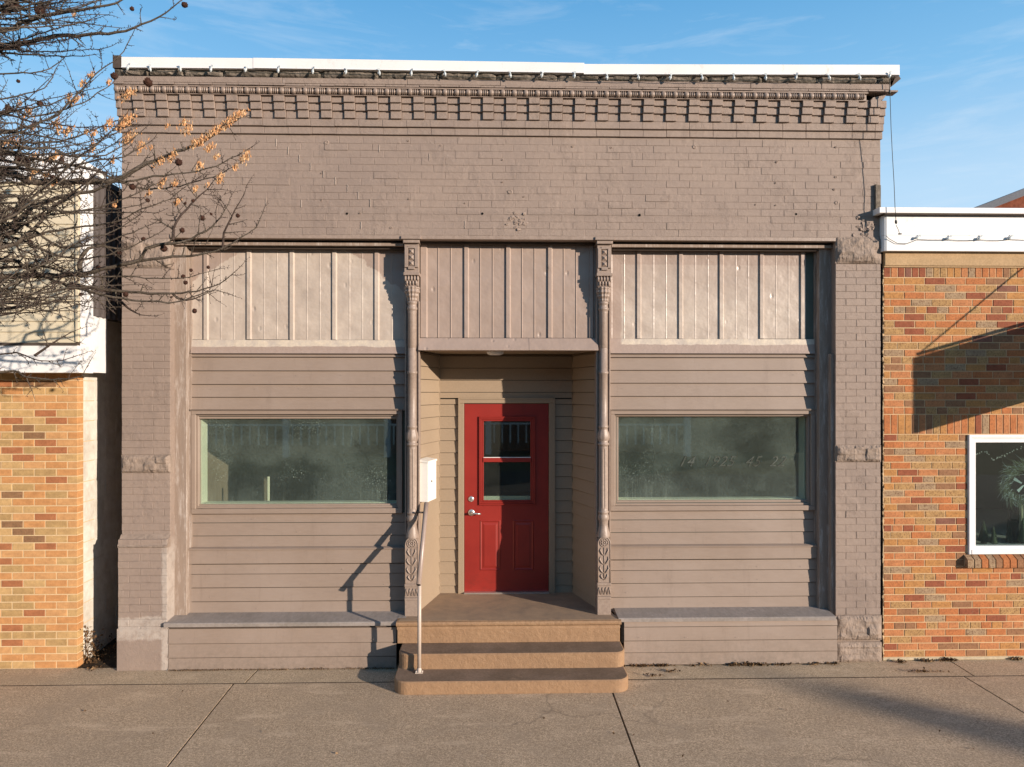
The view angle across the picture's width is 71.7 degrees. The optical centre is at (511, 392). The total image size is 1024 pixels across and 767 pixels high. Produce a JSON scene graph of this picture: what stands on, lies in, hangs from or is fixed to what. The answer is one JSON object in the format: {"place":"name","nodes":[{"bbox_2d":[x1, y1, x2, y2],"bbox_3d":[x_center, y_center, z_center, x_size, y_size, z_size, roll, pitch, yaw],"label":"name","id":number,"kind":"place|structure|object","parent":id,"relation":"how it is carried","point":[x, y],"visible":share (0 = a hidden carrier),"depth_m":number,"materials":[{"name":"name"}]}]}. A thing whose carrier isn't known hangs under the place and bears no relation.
{"place":"outdoors","nodes":[
{"label":"outdoors","id":0,"kind":"place"},
{"bbox_2d":[78,637,116,667],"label":"ground in gap","id":1,"kind":"structure","parent":0,"point":[112,662],"depth_m":7.08,"materials":[{"name":"soil"}]},
{"bbox_2d":[80,622,93,662],"bbox_3d":[-4.225,2.471,7.019,0.143,0.418,0.110,0,0,-41],"label":"dry weed","id":2,"kind":"object","parent":1,"relation":"on","point":[86,659],"visible":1,"depth_m":7.02,"materials":[{"name":"brown plant"}]},
{"bbox_2d":[77,628,116,670],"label":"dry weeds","id":3,"kind":"object","parent":1,"relation":"on","point":[93,653],"visible":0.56,"depth_m":7.10,"materials":[{"name":"brown plant"}]},
{"bbox_2d":[0,659,1023,766],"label":"sidewalk","id":4,"kind":"structure","parent":0,"point":[882,713],"depth_m":5.82,"materials":[{"name":"concrete"}]},
{"bbox_2d":[0,155,121,668],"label":"siding building","id":5,"kind":"structure","parent":4,"relation":"on","point":[60,496],"depth_m":6.89,"materials":[{"name":"orange brick"}]},
{"bbox_2d":[0,0,268,398],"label":"bare deciduous tree","id":6,"kind":"object","parent":4,"relation":"on","point":[21,161],"visible":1,"depth_m":4.96,"materials":[{"name":"brown plant"}]},
{"bbox_2d":[168,667,392,670],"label":"leaf litter","id":7,"kind":"object","parent":4,"relation":"on","point":[282,669],"visible":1,"depth_m":6.85,"materials":[{"name":"brown plant"}]},
{"bbox_2d":[113,55,900,670],"bbox_3d":[-0.104,-0.266,12.419,7.709,5.911,11.165,0,0,-1],"label":"brick storefront","id":8,"kind":"object","parent":4,"relation":"on","point":[655,427],"visible":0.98,"depth_m":7.09,"materials":[{"name":"brick"}]},
{"bbox_2d":[267,476,269,500],"bbox_3d":[-2.830,1.600,8.233,0.034,1.256,0.032,0,0,-1],"label":"white pole","id":9,"kind":"object","parent":8,"relation":"on","point":[268,488],"visible":0.34,"depth_m":8.22,"materials":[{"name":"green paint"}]},
{"bbox_2d":[190,409,402,513],"bbox_3d":[-2.161,0.687,7.223,2.107,1.051,0.253,0,0,-1],"label":"window","id":10,"kind":"structure","parent":8,"relation":"in","point":[199,503],"depth_m":7.14,"materials":[{"name":"brown paint"}]},
{"bbox_2d":[420,457,436,501],"bbox_3d":[-0.860,0.880,7.230,0.116,0.424,0.276,0,0,13],"label":"mailbox","id":11,"kind":"object","parent":8,"relation":"attached to","point":[427,479],"visible":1,"depth_m":7.11,"materials":[{"name":"white metal"}]},
{"bbox_2d":[487,351,503,354],"bbox_3d":[-0.175,-0.410,7.398,0.180,0.035,0.180,0,0,-1],"label":"ceiling light","id":12,"kind":"object","parent":8,"relation":"attached to","point":[495,353],"visible":1,"depth_m":7.33,"materials":[{"name":"white paint"}]},
{"bbox_2d":[458,398,554,593],"bbox_3d":[-0.059,1.134,7.861,1.066,2.153,0.179,0,0,-1],"label":"door","id":13,"kind":"structure","parent":8,"relation":"in","point":[506,544],"depth_m":7.83,"materials":[{"name":"red paint"}]},
{"bbox_2d":[126,63,891,80],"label":"string lights","id":14,"kind":"object","parent":8,"relation":"attached to","point":[476,74],"visible":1,"depth_m":6.83},
{"bbox_2d":[888,79,901,234],"bbox_3d":[3.740,-2.307,6.923,0.128,1.520,0.025,0,0,-1],"label":"hanging cord","id":15,"kind":"object","parent":14,"relation":"hanging from","point":[889,92],"visible":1,"depth_m":6.92,"materials":[{"name":"black rubber"}]},
{"bbox_2d":[610,409,815,510],"bbox_3d":[2.046,0.682,7.326,2.102,1.036,0.253,0,0,-1],"label":"window","id":16,"kind":"structure","parent":8,"relation":"in","point":[806,417],"depth_m":7.24,"materials":[{"name":"brown paint"}]},
{"bbox_2d":[394,592,627,694],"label":"concrete steps","id":17,"kind":"structure","parent":4,"relation":"on","point":[562,642],"depth_m":6.75,"materials":[{"name":"beige paint"}]},
{"bbox_2d":[415,502,428,673],"bbox_3d":[-0.882,1.823,6.750,0.122,1.485,0.613,0,0,-1],"label":"handrail","id":18,"kind":"object","parent":17,"relation":"on","point":[419,670],"visible":1,"depth_m":6.51,"materials":[{"name":"white metal"}]},
{"bbox_2d":[624,656,1022,676],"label":"leaf litter","id":19,"kind":"object","parent":4,"relation":"on","point":[816,663],"visible":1,"depth_m":6.96,"materials":[{"name":"brown plant"}]},
{"bbox_2d":[873,207,1023,660],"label":"orange brick shop","id":20,"kind":"structure","parent":4,"relation":"on","point":[952,358],"depth_m":7.11,"materials":[{"name":"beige brick"}]},
{"bbox_2d":[886,234,1018,243],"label":"string lights","id":21,"kind":"object","parent":20,"relation":"attached to","point":[979,238],"visible":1,"depth_m":7.02},
{"bbox_2d":[977,520,990,543],"bbox_3d":[4.939,1.457,7.423,0.150,0.245,0.154,0,0,-1],"label":"tabletop tree","id":22,"kind":"object","parent":20,"relation":"on","point":[983,537],"visible":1,"depth_m":7.40,"materials":[{"name":"plant"}]},
{"bbox_2d":[989,526,997,543],"bbox_3d":[4.988,1.481,7.344,0.094,0.199,0.094,0,0,-1],"label":"tabletop tree","id":23,"kind":"object","parent":20,"relation":"on","point":[993,540],"visible":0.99,"depth_m":7.33,"materials":[{"name":"green plant"}]},
{"bbox_2d":[968,435,1023,553],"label":"window","id":24,"kind":"structure","parent":20,"relation":"in","point":[973,548],"depth_m":7.10,"materials":[{"name":"white paint"}]},
{"bbox_2d":[976,446,1023,459],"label":"fairy lights","id":25,"kind":"object","parent":20,"relation":"hanging from","point":[1001,455],"visible":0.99,"depth_m":7.24,"materials":[{"name":"white paint"}]},
{"bbox_2d":[1004,526,1014,542],"bbox_3d":[5.239,1.489,7.471,0.093,0.182,0.093,0,0,-1],"label":"tabletop tree","id":26,"kind":"object","parent":20,"relation":"on","point":[1009,539],"visible":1,"depth_m":7.46,"materials":[{"name":"plant"}]},
{"bbox_2d":[996,454,1023,512],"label":"wreath","id":27,"kind":"object","parent":20,"relation":"hanging from","point":[1019,466],"visible":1,"depth_m":7.32,"materials":[{"name":"green plant"}]},
{"bbox_2d":[1007,494,1023,542],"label":"lantern","id":28,"kind":"object","parent":20,"relation":"on","point":[1014,524],"visible":0.4,"depth_m":7.51,"materials":[{"name":"black metal"}]},
{"bbox_2d":[1017,518,1023,543],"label":"tabletop tree","id":29,"kind":"object","parent":20,"relation":"on","point":[1020,538],"visible":0.98,"depth_m":7.38,"materials":[{"name":"plant"}]},
{"bbox_2d":[0,0,1023,207],"label":"sky","id":30,"kind":"structure","parent":0,"point":[956,123],"materials":[{"name":"blue"}]},
{"label":"ground","id":31,"kind":"structure","parent":0,"visible":0},
{"bbox_2d":[974,188,1023,207],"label":"gabled building","id":32,"kind":"structure","parent":31,"relation":"on","point":[1015,199],"depth_m":19.34,"materials":[{"name":"brick"}]}
]}

